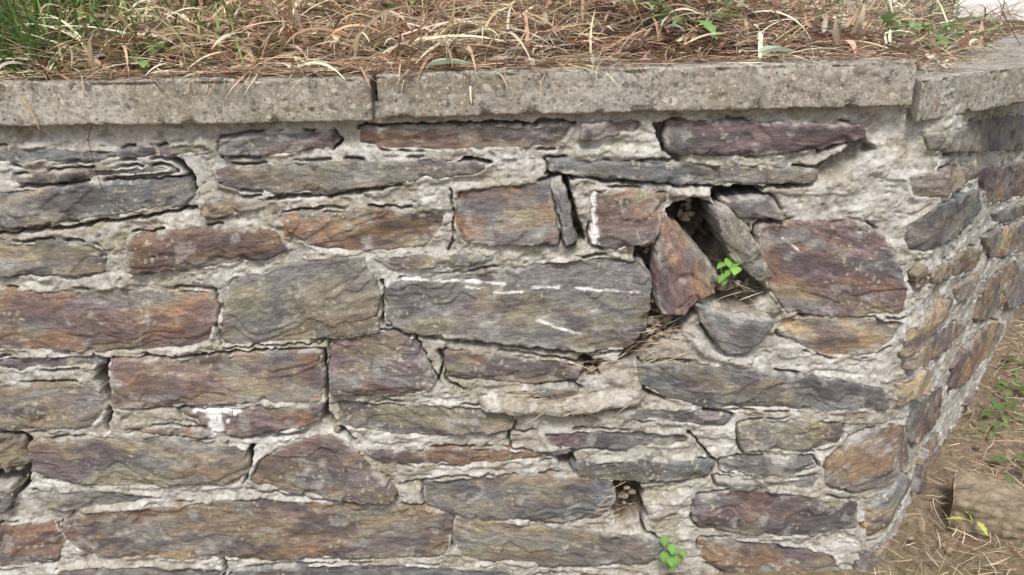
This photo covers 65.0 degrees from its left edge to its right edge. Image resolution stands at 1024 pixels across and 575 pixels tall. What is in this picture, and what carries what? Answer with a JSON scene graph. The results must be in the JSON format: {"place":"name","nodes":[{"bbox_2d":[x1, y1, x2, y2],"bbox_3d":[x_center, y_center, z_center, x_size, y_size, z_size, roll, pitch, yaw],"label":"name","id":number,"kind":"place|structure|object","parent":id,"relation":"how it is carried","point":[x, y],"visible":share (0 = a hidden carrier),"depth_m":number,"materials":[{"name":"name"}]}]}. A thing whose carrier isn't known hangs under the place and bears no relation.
{"place":"outdoors","nodes":[
{"label":"outdoors","id":0,"kind":"place"},
{"bbox_2d":[0,0,1023,129],"bbox_3d":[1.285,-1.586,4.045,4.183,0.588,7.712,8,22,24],"label":"dead grass","id":1,"kind":"structure","parent":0,"point":[323,29],"depth_m":1.55,"materials":[{"name":"plant"}]},
{"bbox_2d":[0,0,98,78],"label":"grass","id":2,"kind":"structure","parent":1,"relation":"on","point":[10,25],"depth_m":1.53,"materials":[{"name":"green plant"}]},
{"bbox_2d":[103,12,155,31],"bbox_3d":[-0.778,-0.537,1.650,0.150,0.057,0.170,-1,20,0],"label":"weed plant","id":3,"kind":"object","parent":1,"relation":"on","point":[149,21],"visible":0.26,"depth_m":1.65,"materials":[{"name":"green plant"}]},
{"bbox_2d":[112,39,192,70],"bbox_3d":[-0.676,-0.431,1.504,0.143,0.060,0.133,17,27,41],"label":"weed plant","id":4,"kind":"object","parent":1,"relation":"on","point":[151,51],"visible":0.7,"depth_m":1.52,"materials":[{"name":"green plant"}]},
{"bbox_2d":[376,0,429,14],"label":"weed plant","id":5,"kind":"object","parent":1,"relation":"on","point":[398,5],"visible":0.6,"depth_m":1.69,"materials":[{"name":"green plant"}]},
{"bbox_2d":[0,0,1003,95],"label":"green grass","id":6,"kind":"structure","parent":1,"relation":"on","point":[11,9],"depth_m":1.56,"materials":[{"name":"green plant"}]},
{"bbox_2d":[426,46,794,65],"bbox_3d":[0.177,-0.413,1.430,0.662,0.021,0.050,-1,20,0],"label":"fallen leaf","id":7,"kind":"object","parent":1,"relation":"on","point":[761,50],"visible":1,"depth_m":1.43,"materials":[{"name":"dry leaf"},{"name":"straw"}]},
{"bbox_2d":[612,0,691,9],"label":"weed plant","id":8,"kind":"object","parent":1,"relation":"on","point":[652,5],"visible":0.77,"depth_m":1.61,"materials":[{"name":"green plant"}]},
{"bbox_2d":[637,1,750,38],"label":"weed plant","id":9,"kind":"object","parent":1,"relation":"on","point":[711,28],"visible":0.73,"depth_m":1.58,"materials":[{"name":"green plant"}]},
{"bbox_2d":[682,0,749,20],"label":"weed plant","id":10,"kind":"object","parent":1,"relation":"on","point":[726,2],"visible":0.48,"depth_m":1.66,"materials":[{"name":"green plant"}]},
{"bbox_2d":[838,13,932,47],"bbox_3d":[0.761,-0.535,1.663,0.181,0.067,0.202,-1,20,0],"label":"weed plant","id":11,"kind":"object","parent":1,"relation":"on","point":[886,18],"visible":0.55,"depth_m":1.62,"materials":[{"name":"green plant"}]},
{"bbox_2d":[890,22,956,46],"bbox_3d":[0.865,-0.545,1.731,0.123,0.049,0.144,-1,20,0],"label":"weed plant","id":12,"kind":"object","parent":1,"relation":"on","point":[919,28],"visible":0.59,"depth_m":1.71,"materials":[{"name":"green plant"}]},
{"bbox_2d":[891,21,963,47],"bbox_3d":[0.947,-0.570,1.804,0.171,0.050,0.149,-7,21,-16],"label":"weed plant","id":13,"kind":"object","parent":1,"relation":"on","point":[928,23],"visible":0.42,"depth_m":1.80,"materials":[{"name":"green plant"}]},
{"bbox_2d":[900,16,983,43],"bbox_3d":[0.999,-0.603,1.885,0.179,0.064,0.169,-1,20,0],"label":"weed plant","id":14,"kind":"object","parent":1,"relation":"on","point":[947,25],"visible":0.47,"depth_m":1.84,"materials":[{"name":"green plant"}]},
{"bbox_2d":[939,30,995,53],"bbox_3d":[1.080,-0.594,1.936,0.175,0.054,0.174,-1,20,0],"label":"weed plant","id":15,"kind":"object","parent":1,"relation":"on","point":[970,38],"visible":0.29,"depth_m":1.92,"materials":[{"name":"green plant"}]},
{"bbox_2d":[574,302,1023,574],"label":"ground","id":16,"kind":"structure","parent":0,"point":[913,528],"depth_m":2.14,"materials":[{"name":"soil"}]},
{"bbox_2d":[0,87,1023,574],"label":"mortar","id":17,"kind":"object","parent":16,"relation":"on","point":[878,167],"visible":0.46,"depth_m":1.64,"materials":[{"name":"grey concrete"}]},
{"bbox_2d":[4,197,748,504],"bbox_3d":[-0.314,0.163,1.693,1.594,0.694,0.082,-1,20,0],"label":"rubble","id":18,"kind":"object","parent":17,"relation":"on","point":[685,216],"visible":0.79,"depth_m":1.64,"materials":[{"name":"stone"}]},
{"bbox_2d":[0,114,1023,574],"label":"slate stones","id":19,"kind":"object","parent":17,"relation":"in","point":[836,282],"visible":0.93,"depth_m":1.64,"materials":[{"name":"grey stone"}]},
{"bbox_2d":[717,258,741,285],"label":"ivy sprig","id":20,"kind":"object","parent":19,"relation":"on","point":[734,269],"visible":1,"depth_m":1.56,"materials":[{"name":"green plant"}]},
{"bbox_2d":[0,34,1023,125],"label":"coping","id":21,"kind":"object","parent":17,"relation":"on","point":[824,83],"visible":0.71,"depth_m":1.44,"materials":[{"name":"concrete"}]},
{"bbox_2d":[87,125,142,213],"bbox_3d":[-0.735,-0.220,1.481,0.077,0.176,0.006,-1,20,0],"label":"dead vine","id":22,"kind":"object","parent":21,"relation":"attached to","point":[100,183],"visible":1,"depth_m":1.49,"materials":[{"name":"plant"}]},
{"bbox_2d":[478,280,770,519],"bbox_3d":[0.226,0.249,1.661,0.607,0.566,0.048,-1,20,0],"label":"caught straw","id":23,"kind":"object","parent":17,"relation":"attached to","point":[532,392],"visible":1,"depth_m":1.63,"materials":[{"name":"brown plant"}]},
{"bbox_2d":[660,536,685,574],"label":"ivy sprig","id":24,"kind":"object","parent":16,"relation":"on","point":[673,560],"visible":1,"depth_m":1.78,"materials":[{"name":"green plant"}]},
{"bbox_2d":[803,305,1023,574],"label":"leaf litter","id":25,"kind":"object","parent":16,"relation":"on","point":[964,537],"visible":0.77,"depth_m":2.11,"materials":[{"name":"plant"}]},
{"bbox_2d":[908,337,1020,555],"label":"pebbles","id":26,"kind":"object","parent":16,"relation":"on","point":[948,548],"visible":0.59,"depth_m":2.24,"materials":[{"name":"stone"}]},
{"bbox_2d":[947,511,987,535],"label":"weed plant","id":27,"kind":"object","parent":16,"relation":"on","point":[981,526],"visible":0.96,"depth_m":1.90,"materials":[{"name":"yellow plant"}]},
{"bbox_2d":[948,469,1023,549],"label":"kerb stone","id":28,"kind":"object","parent":16,"relation":"on","point":[993,505],"visible":0.98,"depth_m":1.93,"materials":[{"name":"beige stone"}]},
{"bbox_2d":[974,420,1014,437],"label":"weed plant","id":29,"kind":"object","parent":16,"relation":"on","point":[997,425],"visible":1,"depth_m":2.35,"materials":[{"name":"green plant"}]},
{"bbox_2d":[980,398,1023,425],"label":"weed plant","id":30,"kind":"object","parent":16,"relation":"on","point":[995,404],"visible":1,"depth_m":2.44,"materials":[{"name":"green plant"}]},
{"bbox_2d":[988,453,1023,465],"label":"weed plant","id":31,"kind":"object","parent":16,"relation":"on","point":[1004,458],"visible":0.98,"depth_m":2.21,"materials":[{"name":"green plant"}]},
{"bbox_2d":[995,380,1023,398],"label":"weed plant","id":32,"kind":"object","parent":16,"relation":"on","point":[1004,384],"visible":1,"depth_m":2.59,"materials":[{"name":"green plant"}]},
{"bbox_2d":[995,355,1023,379],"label":"weed plant","id":33,"kind":"object","parent":16,"relation":"on","point":[1017,371],"visible":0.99,"depth_m":2.76,"materials":[{"name":"green plant"}]},
{"bbox_2d":[1006,473,1013,482],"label":"weed plant","id":34,"kind":"object","parent":16,"relation":"on","point":[1009,478],"visible":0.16,"depth_m":2.10,"materials":[{"name":"green plant"}]},
{"bbox_2d":[953,0,1023,20],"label":"concrete path","id":35,"kind":"structure","parent":0,"point":[975,5],"depth_m":3.35,"materials":[{"name":"grey concrete"}]}
]}

